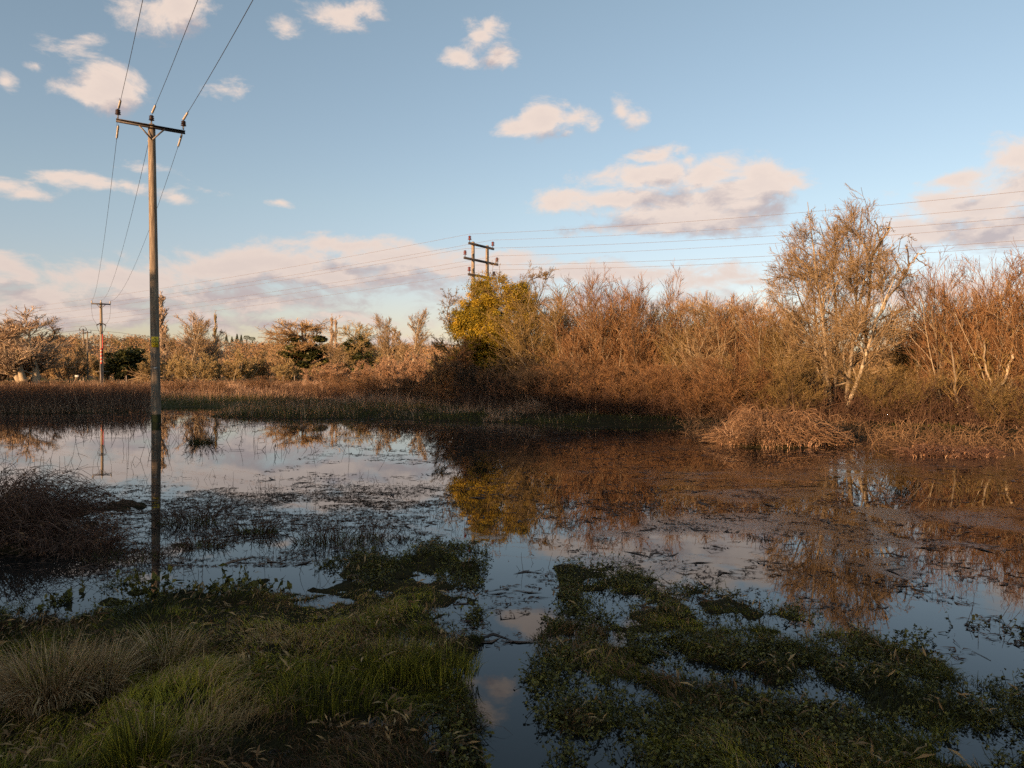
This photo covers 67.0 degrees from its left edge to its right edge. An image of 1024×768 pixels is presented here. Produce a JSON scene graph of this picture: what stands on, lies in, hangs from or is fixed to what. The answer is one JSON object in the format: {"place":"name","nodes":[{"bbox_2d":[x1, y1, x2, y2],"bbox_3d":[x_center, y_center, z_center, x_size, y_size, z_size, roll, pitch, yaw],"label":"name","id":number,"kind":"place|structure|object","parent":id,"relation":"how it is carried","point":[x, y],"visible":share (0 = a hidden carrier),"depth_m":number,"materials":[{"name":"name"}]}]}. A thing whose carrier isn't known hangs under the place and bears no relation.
{"place":"outdoors","nodes":[
{"label":"outdoors","id":0,"kind":"place"},
{"bbox_2d":[28,345,874,377],"bbox_3d":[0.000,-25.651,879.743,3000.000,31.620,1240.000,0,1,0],"label":"hill","id":1,"kind":"structure","parent":0,"point":[90,347],"depth_m":577.82,"materials":[{"name":"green plant"}]},
{"bbox_2d":[2,332,1017,367],"bbox_3d":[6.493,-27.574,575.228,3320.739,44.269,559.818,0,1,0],"label":"hillside wood","id":2,"kind":"object","parent":1,"relation":"on","point":[129,340],"visible":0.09,"depth_m":587.87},
{"bbox_2d":[0,383,1023,767],"bbox_3d":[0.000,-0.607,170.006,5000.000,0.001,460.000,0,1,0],"label":"water","id":3,"kind":"structure","parent":0,"point":[498,691],"depth_m":7.86,"materials":[{"name":"liquid"}]},
{"bbox_2d":[0,454,156,554],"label":"bramble clump","id":4,"kind":"object","parent":3,"relation":"in","point":[39,505],"visible":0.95,"depth_m":7.53,"materials":[{"name":"brown plant"}]},
{"bbox_2d":[72,538,178,565],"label":"water weed tuft","id":5,"kind":"object","parent":3,"relation":"in","point":[131,553],"visible":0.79,"depth_m":6.64,"materials":[{"name":"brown plant"}]},
{"bbox_2d":[115,99,187,421],"bbox_3d":[-11.761,-3.472,25.276,2.116,10.657,2.850,0,1,-29],"label":"power pole","id":6,"kind":"object","parent":3,"relation":"in","point":[154,334],"visible":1,"depth_m":25.22,"materials":[{"name":"brown wood"}]},
{"bbox_2d":[116,564,194,604],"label":"dock plant","id":7,"kind":"object","parent":3,"relation":"on","point":[148,591],"visible":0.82,"depth_m":5.36,"materials":[{"name":"green plant"}]},
{"bbox_2d":[139,496,237,527],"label":"water weed tuft","id":8,"kind":"object","parent":3,"relation":"in","point":[190,518],"visible":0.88,"depth_m":8.16,"materials":[{"name":"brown plant"}]},
{"bbox_2d":[163,529,234,550],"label":"water weed tuft","id":9,"kind":"object","parent":3,"relation":"in","point":[184,546],"visible":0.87,"depth_m":7.07,"materials":[{"name":"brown plant"}]},
{"bbox_2d":[180,420,228,443],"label":"water weed tuft","id":10,"kind":"object","parent":3,"relation":"in","point":[195,440],"visible":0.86,"depth_m":17.66,"materials":[{"name":"brown plant"}]},
{"bbox_2d":[223,508,285,536],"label":"water weed tuft","id":11,"kind":"object","parent":3,"relation":"in","point":[267,531],"visible":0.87,"depth_m":7.71,"materials":[{"name":"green plant"}]},
{"bbox_2d":[69,487,466,579],"bbox_3d":[-2.558,1.463,8.668,4.090,0.006,4.950,0,1,-18],"label":"floating debris","id":12,"kind":"object","parent":3,"relation":"on","point":[190,565],"visible":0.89,"depth_m":8.30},
{"bbox_2d":[74,481,489,580],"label":"reed stalks","id":13,"kind":"object","parent":3,"relation":"in","point":[354,523],"visible":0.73,"depth_m":8.26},
{"bbox_2d":[0,406,599,472],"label":"reed stalks","id":14,"kind":"object","parent":3,"relation":"in","point":[129,415],"visible":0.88,"depth_m":21.31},
{"bbox_2d":[6,410,638,440],"bbox_3d":[-4.292,1.242,25.781,31.535,0.006,9.384,0,1,20],"label":"floating debris","id":15,"kind":"object","parent":3,"relation":"on","point":[330,423],"visible":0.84,"depth_m":24.67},
{"bbox_2d":[283,515,401,547],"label":"water weed tuft","id":16,"kind":"object","parent":3,"relation":"in","point":[336,533],"visible":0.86,"depth_m":7.29,"materials":[{"name":"green plant"}]},
{"bbox_2d":[346,373,422,398],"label":"scrub bush","id":17,"kind":"object","parent":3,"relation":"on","point":[371,383],"visible":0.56,"depth_m":41.55,"materials":[{"name":"brown plant"}]},
{"bbox_2d":[0,534,1023,767],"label":"marsh herbs","id":18,"kind":"object","parent":3,"relation":"on","point":[670,722],"visible":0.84,"depth_m":3.64,"materials":[{"name":"green plant"}]},
{"bbox_2d":[0,484,1023,660],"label":"floating debris","id":19,"kind":"object","parent":3,"relation":"on","point":[719,572],"visible":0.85,"depth_m":7.37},
{"bbox_2d":[512,386,550,413],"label":"straw tuft","id":20,"kind":"object","parent":3,"relation":"on","point":[539,407],"visible":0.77,"depth_m":27.16,"materials":[{"name":"brown plant"}]},
{"bbox_2d":[78,470,1023,662],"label":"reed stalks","id":21,"kind":"object","parent":3,"relation":"in","point":[624,531],"visible":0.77,"depth_m":7.76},
{"bbox_2d":[175,435,1023,509],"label":"floating debris","id":22,"kind":"object","parent":3,"relation":"on","point":[819,454],"visible":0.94,"depth_m":12.90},
{"bbox_2d":[646,355,753,416],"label":"shrub","id":23,"kind":"object","parent":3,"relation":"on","point":[690,395],"visible":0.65,"depth_m":24.60,"materials":[{"name":"brown plant"}]},
{"bbox_2d":[436,556,1023,767],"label":"marsh leaves","id":24,"kind":"object","parent":3,"relation":"on","point":[692,641],"visible":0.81,"depth_m":4.00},
{"bbox_2d":[618,441,1023,549],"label":"reed stalks","id":25,"kind":"object","parent":3,"relation":"on","point":[842,482],"visible":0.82,"depth_m":10.87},
{"bbox_2d":[676,397,1023,453],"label":"bank weeds","id":26,"kind":"object","parent":3,"relation":"on","point":[987,441],"visible":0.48,"depth_m":18.32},
{"bbox_2d":[834,355,961,420],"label":"shrub","id":27,"kind":"object","parent":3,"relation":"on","point":[881,394],"visible":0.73,"depth_m":22.42,"materials":[{"name":"brown plant"}]},
{"bbox_2d":[887,608,1023,684],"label":"marsh herbs","id":28,"kind":"object","parent":3,"relation":"on","point":[914,644],"visible":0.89,"depth_m":4.57,"materials":[{"name":"green plant"}]},
{"bbox_2d":[955,371,1023,426],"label":"shrub","id":29,"kind":"object","parent":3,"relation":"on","point":[994,401],"visible":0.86,"depth_m":20.18,"materials":[{"name":"brown plant"}]},
{"bbox_2d":[0,378,1023,767],"bbox_3d":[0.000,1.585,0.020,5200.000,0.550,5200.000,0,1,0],"label":"ground","id":30,"kind":"structure","parent":0,"point":[604,420],"depth_m":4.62,"materials":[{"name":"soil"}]},
{"bbox_2d":[0,305,89,383],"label":"bare tree","id":31,"kind":"object","parent":30,"relation":"on","point":[13,363],"visible":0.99,"depth_m":126.37,"materials":[{"name":"brown plant"}]},
{"bbox_2d":[37,580,85,609],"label":"dock plant","id":32,"kind":"object","parent":30,"relation":"on","point":[68,592],"visible":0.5,"depth_m":5.39,"materials":[{"name":"green plant"}]},
{"bbox_2d":[0,624,140,721],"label":"grass tussock","id":33,"kind":"object","parent":30,"relation":"on","point":[26,690],"depth_m":3.50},
{"bbox_2d":[46,340,94,380],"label":"bare bush","id":34,"kind":"object","parent":30,"relation":"on","point":[78,364],"visible":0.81,"depth_m":149.27,"materials":[{"name":"brown plant"}]},
{"bbox_2d":[0,514,146,561],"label":"bramble clump","id":35,"kind":"object","parent":30,"relation":"on","point":[69,543],"visible":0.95,"depth_m":6.86,"materials":[{"name":"brown plant"}]},
{"bbox_2d":[18,627,164,704],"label":"grass tussock","id":36,"kind":"object","parent":30,"relation":"on","point":[105,687],"depth_m":3.65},
{"bbox_2d":[91,300,110,384],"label":"power pole","id":37,"kind":"object","parent":30,"relation":"on","point":[101,371],"visible":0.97,"depth_m":79.82,"materials":[{"name":"brown wood"}]},
{"bbox_2d":[103,345,148,380],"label":"evergreen tree","id":38,"kind":"object","parent":30,"relation":"on","point":[130,357],"visible":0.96,"depth_m":148.00,"materials":[{"name":"green plant"}]},
{"bbox_2d":[71,696,197,767],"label":"grass tussock","id":39,"kind":"object","parent":30,"relation":"on","point":[125,746],"depth_m":2.95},
{"bbox_2d":[136,351,193,380],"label":"bare bush","id":40,"kind":"object","parent":30,"relation":"on","point":[148,368],"visible":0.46,"depth_m":135.69,"materials":[{"name":"brown plant"}]},
{"bbox_2d":[159,291,171,380],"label":"poplar","id":41,"kind":"object","parent":30,"relation":"on","point":[163,329],"visible":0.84,"depth_m":149.80,"materials":[{"name":"brown plant"}]},
{"bbox_2d":[110,607,235,674],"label":"grass tussock","id":42,"kind":"object","parent":30,"relation":"on","point":[173,651],"depth_m":4.08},
{"bbox_2d":[161,375,212,392],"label":"scrub bush","id":43,"kind":"object","parent":30,"relation":"on","point":[175,384],"visible":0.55,"depth_m":54.51,"materials":[{"name":"brown plant"}]},
{"bbox_2d":[161,319,214,380],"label":"bare tree","id":44,"kind":"object","parent":30,"relation":"on","point":[195,344],"visible":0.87,"depth_m":139.80,"materials":[{"name":"brown plant"}]},
{"bbox_2d":[165,352,221,381],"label":"bare bush","id":45,"kind":"object","parent":30,"relation":"on","point":[180,371],"visible":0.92,"depth_m":129.91,"materials":[{"name":"brown plant"}]},
{"bbox_2d":[174,310,230,375],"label":"bare tree","id":46,"kind":"object","parent":30,"relation":"on","point":[212,349],"visible":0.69,"depth_m":148.82,"materials":[{"name":"brown plant"}]},
{"bbox_2d":[191,563,250,598],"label":"dock plant","id":47,"kind":"object","parent":30,"relation":"on","point":[229,580],"visible":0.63,"depth_m":5.57,"materials":[{"name":"green plant"}]},
{"bbox_2d":[197,348,265,381],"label":"bare bush","id":48,"kind":"object","parent":30,"relation":"on","point":[241,368],"visible":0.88,"depth_m":132.87,"materials":[{"name":"brown plant"}]},
{"bbox_2d":[222,375,290,390],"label":"scrub bush","id":49,"kind":"object","parent":30,"relation":"on","point":[254,382],"visible":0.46,"depth_m":61.61,"materials":[{"name":"brown plant"}]},
{"bbox_2d":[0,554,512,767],"bbox_3d":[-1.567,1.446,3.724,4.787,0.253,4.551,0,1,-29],"label":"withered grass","id":50,"kind":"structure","parent":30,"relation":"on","point":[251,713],"depth_m":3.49,"materials":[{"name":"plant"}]},
{"bbox_2d":[249,346,293,381],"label":"bare bush","id":51,"kind":"object","parent":30,"relation":"on","point":[264,371],"visible":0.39,"depth_m":138.78,"materials":[{"name":"brown plant"}]},
{"bbox_2d":[269,358,323,383],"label":"bare bush","id":52,"kind":"object","parent":30,"relation":"on","point":[284,371],"visible":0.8,"depth_m":122.49,"materials":[{"name":"brown plant"}]},
{"bbox_2d":[256,315,340,381],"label":"oak tree","id":53,"kind":"object","parent":30,"relation":"on","point":[307,353],"visible":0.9,"depth_m":126.15,"materials":[{"name":"green plant"}]},
{"bbox_2d":[256,656,383,727],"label":"grass tussock","id":54,"kind":"object","parent":30,"relation":"on","point":[345,681],"depth_m":3.59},
{"bbox_2d":[296,382,353,397],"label":"scrub bush","id":55,"kind":"object","parent":30,"relation":"on","point":[323,391],"visible":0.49,"depth_m":43.66,"materials":[{"name":"brown plant"}]},
{"bbox_2d":[300,361,351,383],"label":"bare bush","id":56,"kind":"object","parent":30,"relation":"on","point":[331,371],"visible":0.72,"depth_m":108.37,"materials":[{"name":"brown plant"}]},
{"bbox_2d":[319,344,361,379],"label":"bare tree","id":57,"kind":"object","parent":30,"relation":"on","point":[338,353],"visible":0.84,"depth_m":112.20,"materials":[{"name":"brown plant"}]},
{"bbox_2d":[311,372,382,394],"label":"scrub bush","id":58,"kind":"object","parent":30,"relation":"on","point":[337,381],"visible":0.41,"depth_m":49.45,"materials":[{"name":"brown plant"}]},
{"bbox_2d":[335,320,386,374],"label":"ivy clad tree","id":59,"kind":"object","parent":30,"relation":"on","point":[354,352],"visible":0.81,"depth_m":123.79,"materials":[{"name":"green plant"}]},
{"bbox_2d":[342,357,399,381],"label":"bare bush","id":60,"kind":"object","parent":30,"relation":"on","point":[367,370],"visible":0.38,"depth_m":97.55,"materials":[{"name":"brown plant"}]},
{"bbox_2d":[369,313,400,364],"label":"bare tree","id":61,"kind":"object","parent":30,"relation":"on","point":[383,341],"visible":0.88,"depth_m":115.27,"materials":[{"name":"brown plant"}]},
{"bbox_2d":[335,628,445,687],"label":"grass tussock","id":62,"kind":"object","parent":30,"relation":"on","point":[381,668],"depth_m":3.98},
{"bbox_2d":[374,353,425,384],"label":"bare bush","id":63,"kind":"object","parent":30,"relation":"on","point":[390,369],"visible":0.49,"depth_m":78.85,"materials":[{"name":"brown plant"}]},
{"bbox_2d":[374,369,437,401],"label":"scrub bush","id":64,"kind":"object","parent":30,"relation":"on","point":[405,381],"visible":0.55,"depth_m":37.63,"materials":[{"name":"brown plant"}]},
{"bbox_2d":[389,308,432,370],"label":"bare tree","id":65,"kind":"object","parent":30,"relation":"on","point":[405,346],"visible":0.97,"depth_m":111.86,"materials":[{"name":"brown plant"}]},
{"bbox_2d":[395,348,440,386],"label":"bare bush","id":66,"kind":"object","parent":30,"relation":"on","point":[412,366],"visible":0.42,"depth_m":69.24,"materials":[{"name":"brown plant"}]},
{"bbox_2d":[403,365,453,402],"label":"scrub bush","id":67,"kind":"object","parent":30,"relation":"on","point":[431,382],"visible":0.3,"depth_m":35.66,"materials":[{"name":"brown plant"}]},
{"bbox_2d":[394,636,484,689],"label":"grass tussock","id":68,"kind":"object","parent":30,"relation":"on","point":[461,662],"depth_m":3.92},
{"bbox_2d":[6,348,888,378],"bbox_3d":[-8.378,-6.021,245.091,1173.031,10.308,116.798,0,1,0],"label":"valley wood","id":69,"kind":"object","parent":30,"relation":"on","point":[296,367],"visible":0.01,"depth_m":227.34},
{"bbox_2d":[422,337,493,404],"bbox_3d":[-2.289,-0.231,34.143,3.029,3.760,3.152,0,1,-20],"label":"thorn tree","id":70,"kind":"object","parent":30,"relation":"on","point":[464,356],"visible":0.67,"depth_m":33.80,"materials":[{"name":"brown plant"}]},
{"bbox_2d":[429,260,516,397],"bbox_3d":[-1.673,-2.463,35.217,4.350,6.629,2.643,0,1,0],"label":"yellow leaved tree","id":71,"kind":"object","parent":30,"relation":"on","point":[466,325],"visible":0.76,"depth_m":35.17,"materials":[{"name":"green plant"}]},
{"bbox_2d":[463,236,498,296],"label":"twin pole pylon","id":72,"kind":"object","parent":30,"relation":"on","point":[472,258],"visible":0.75,"depth_m":60.90,"materials":[{"name":"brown wood"}]},
{"bbox_2d":[432,353,558,408],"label":"shrub","id":73,"kind":"object","parent":30,"relation":"on","point":[470,377],"visible":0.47,"depth_m":30.76,"materials":[{"name":"brown plant"}]},
{"bbox_2d":[0,376,1016,431],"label":"dead grass","id":74,"kind":"structure","parent":30,"relation":"on","point":[234,392],"depth_m":32.65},
{"bbox_2d":[0,530,1023,767],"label":"plant litter","id":75,"kind":"object","parent":30,"relation":"on","point":[168,762],"visible":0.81,"depth_m":3.94,"materials":[{"name":"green plant"}]},
{"bbox_2d":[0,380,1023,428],"bbox_3d":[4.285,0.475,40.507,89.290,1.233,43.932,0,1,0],"label":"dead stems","id":76,"kind":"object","parent":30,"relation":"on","point":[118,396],"visible":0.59,"depth_m":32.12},
{"bbox_2d":[480,260,562,378],"bbox_3d":[0.316,-2.400,35.088,4.028,6.568,2.533,0,1,0],"label":"yellow leaved tree","id":77,"kind":"object","parent":30,"relation":"on","point":[522,286],"visible":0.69,"depth_m":34.75,"materials":[{"name":"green plant"}]},
{"bbox_2d":[481,356,597,408],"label":"shrub","id":78,"kind":"object","parent":30,"relation":"on","point":[533,375],"visible":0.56,"depth_m":28.58,"materials":[{"name":"brown plant"}]},
{"bbox_2d":[474,277,610,385],"bbox_3d":[1.444,-1.672,32.957,6.758,5.781,6.701,-1,1,-45],"label":"bare shrub","id":79,"kind":"object","parent":30,"relation":"on","point":[522,338],"visible":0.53,"depth_m":32.04,"materials":[{"name":"brown plant"}]},
{"bbox_2d":[161,383,966,434],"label":"green grass","id":80,"kind":"structure","parent":30,"relation":"on","point":[238,398],"depth_m":29.05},
{"bbox_2d":[521,354,620,411],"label":"shrub","id":81,"kind":"object","parent":30,"relation":"on","point":[587,372],"visible":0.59,"depth_m":27.91,"materials":[{"name":"brown plant"}]},
{"bbox_2d":[529,261,647,397],"bbox_3d":[2.929,-1.772,31.204,4.742,6.032,5.388,0,1,1],"label":"bare shrub","id":82,"kind":"object","parent":30,"relation":"on","point":[566,350],"visible":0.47,"depth_m":30.14,"materials":[{"name":"brown plant"}]},
{"bbox_2d":[563,258,684,389],"bbox_3d":[4.260,-1.728,30.687,4.685,5.989,4.423,0,1,3],"label":"bare shrub","id":83,"kind":"object","parent":30,"relation":"on","point":[610,332],"visible":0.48,"depth_m":29.72,"materials":[{"name":"brown plant"}]},
{"bbox_2d":[567,354,694,411],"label":"shrub","id":84,"kind":"object","parent":30,"relation":"on","point":[621,391],"visible":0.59,"depth_m":27.22,"materials":[{"name":"brown plant"}]},
{"bbox_2d":[585,275,707,386],"bbox_3d":[4.995,-1.506,30.142,4.256,5.531,5.317,0,1,-27],"label":"bare shrub","id":85,"kind":"object","parent":30,"relation":"on","point":[646,351],"visible":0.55,"depth_m":29.21,"materials":[{"name":"brown plant"}]},
{"bbox_2d":[604,353,712,413],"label":"shrub","id":86,"kind":"object","parent":30,"relation":"on","point":[652,385],"visible":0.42,"depth_m":25.93,"materials":[{"name":"brown plant"}]},
{"bbox_2d":[620,290,747,393],"bbox_3d":[6.580,-1.238,29.515,3.984,4.980,4.602,0,1,-28],"label":"bare shrub","id":87,"kind":"object","parent":30,"relation":"on","point":[668,357],"visible":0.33,"depth_m":29.02,"materials":[{"name":"brown plant"}]},
{"bbox_2d":[640,292,759,387],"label":"bare shrub","id":88,"kind":"object","parent":30,"relation":"on","point":[696,353],"visible":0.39,"depth_m":27.39,"materials":[{"name":"brown plant"}]},
{"bbox_2d":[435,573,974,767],"bbox_3d":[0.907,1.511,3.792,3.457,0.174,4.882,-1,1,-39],"label":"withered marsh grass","id":89,"kind":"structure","parent":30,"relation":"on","point":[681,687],"depth_m":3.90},
{"bbox_2d":[670,286,784,387],"bbox_3d":[7.788,-1.154,27.509,4.217,4.846,3.712,0,1,-1],"label":"bare shrub","id":90,"kind":"object","parent":30,"relation":"on","point":[723,327],"visible":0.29,"depth_m":27.07,"materials":[{"name":"brown plant"}]},
{"bbox_2d":[438,563,1023,767],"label":"marsh grass","id":91,"kind":"structure","parent":30,"relation":"on","point":[877,688],"depth_m":3.79,"materials":[{"name":"plant"}]},
{"bbox_2d":[443,365,1023,426],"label":"undergrowth","id":92,"kind":"object","parent":30,"relation":"on","point":[859,404],"visible":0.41,"depth_m":24.04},
{"bbox_2d":[670,353,808,417],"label":"shrub","id":93,"kind":"object","parent":30,"relation":"on","point":[735,395],"visible":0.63,"depth_m":23.89,"materials":[{"name":"brown plant"}]},
{"bbox_2d":[709,294,814,399],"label":"bare shrub","id":94,"kind":"object","parent":30,"relation":"on","point":[749,328],"visible":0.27,"depth_m":25.92,"materials":[{"name":"brown plant"}]},
{"bbox_2d":[692,401,848,447],"bbox_3d":[5.806,0.849,17.359,3.520,1.143,2.886,0,1,0],"label":"bramble mound","id":95,"kind":"object","parent":30,"relation":"on","point":[768,431],"visible":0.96,"depth_m":16.82,"materials":[{"name":"brown plant"}]},
{"bbox_2d":[714,347,845,418],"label":"shrub","id":96,"kind":"object","parent":30,"relation":"on","point":[785,381],"visible":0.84,"depth_m":23.15,"materials":[{"name":"brown plant"}]},
{"bbox_2d":[731,293,868,402],"bbox_3d":[9.659,-0.855,25.740,4.287,4.290,3.431,1,1,45],"label":"bare shrub","id":97,"kind":"object","parent":30,"relation":"on","point":[773,347],"visible":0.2,"depth_m":25.52,"materials":[{"name":"brown plant"}]},
{"bbox_2d":[806,414,858,446],"bbox_3d":[6.946,1.052,17.597,1.817,0.739,1.571,0,1,0],"label":"bramble mound","id":98,"kind":"object","parent":30,"relation":"on","point":[841,439],"visible":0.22,"depth_m":17.28,"materials":[{"name":"brown plant"}]},
{"bbox_2d":[750,183,936,416],"bbox_3d":[9.940,-2.386,24.152,4.562,7.727,4.989,0,1,-33],"label":"pale tree","id":99,"kind":"object","parent":30,"relation":"on","point":[818,281],"visible":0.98,"depth_m":23.78,"materials":[{"name":"grey plant"}]},
{"bbox_2d":[843,209,932,415],"bbox_3d":[11.903,-2.114,24.438,2.912,6.871,1.797,0,1,0],"label":"gnarled tree","id":100,"kind":"object","parent":30,"relation":"on","point":[892,252],"visible":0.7,"depth_m":24.53,"materials":[{"name":"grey plant"}]},
{"bbox_2d":[858,287,963,403],"bbox_3d":[13.415,-1.006,25.966,3.511,4.591,4.056,0,1,-27],"label":"bare shrub","id":101,"kind":"object","parent":30,"relation":"on","point":[901,357],"visible":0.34,"depth_m":25.64,"materials":[{"name":"brown plant"}]},
{"bbox_2d":[885,440,1007,459],"bbox_3d":[8.370,1.296,14.928,2.232,0.436,1.364,0,1,0],"label":"bramble mound","id":102,"kind":"object","parent":30,"relation":"on","point":[960,452],"visible":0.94,"depth_m":14.71,"materials":[{"name":"brown plant"}]},
{"bbox_2d":[888,244,1023,417],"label":"bare shrub","id":103,"kind":"object","parent":30,"relation":"on","point":[933,353],"visible":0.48,"depth_m":23.15,"materials":[{"name":"brown plant"}]},
{"bbox_2d":[904,260,1023,376],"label":"bare shrub","id":104,"kind":"object","parent":30,"relation":"on","point":[956,304],"visible":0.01,"depth_m":29.99,"materials":[{"name":"brown plant"}]},
{"bbox_2d":[912,250,1023,400],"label":"bare shrub","id":105,"kind":"object","parent":30,"relation":"on","point":[991,319],"visible":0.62,"depth_m":22.25,"materials":[{"name":"brown plant"}]},
{"bbox_2d":[935,312,1023,421],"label":"leaning tree","id":106,"kind":"object","parent":30,"relation":"on","point":[957,374],"visible":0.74,"depth_m":21.79,"materials":[{"name":"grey plant"}]},
{"bbox_2d":[973,238,1023,402],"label":"bare shrub","id":107,"kind":"object","parent":30,"relation":"on","point":[1021,351],"visible":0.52,"depth_m":21.65,"materials":[{"name":"brown plant"}]},
{"bbox_2d":[0,0,1023,354],"label":"sky","id":108,"kind":"structure","parent":0,"point":[322,130],"materials":[{"name":"blue"}]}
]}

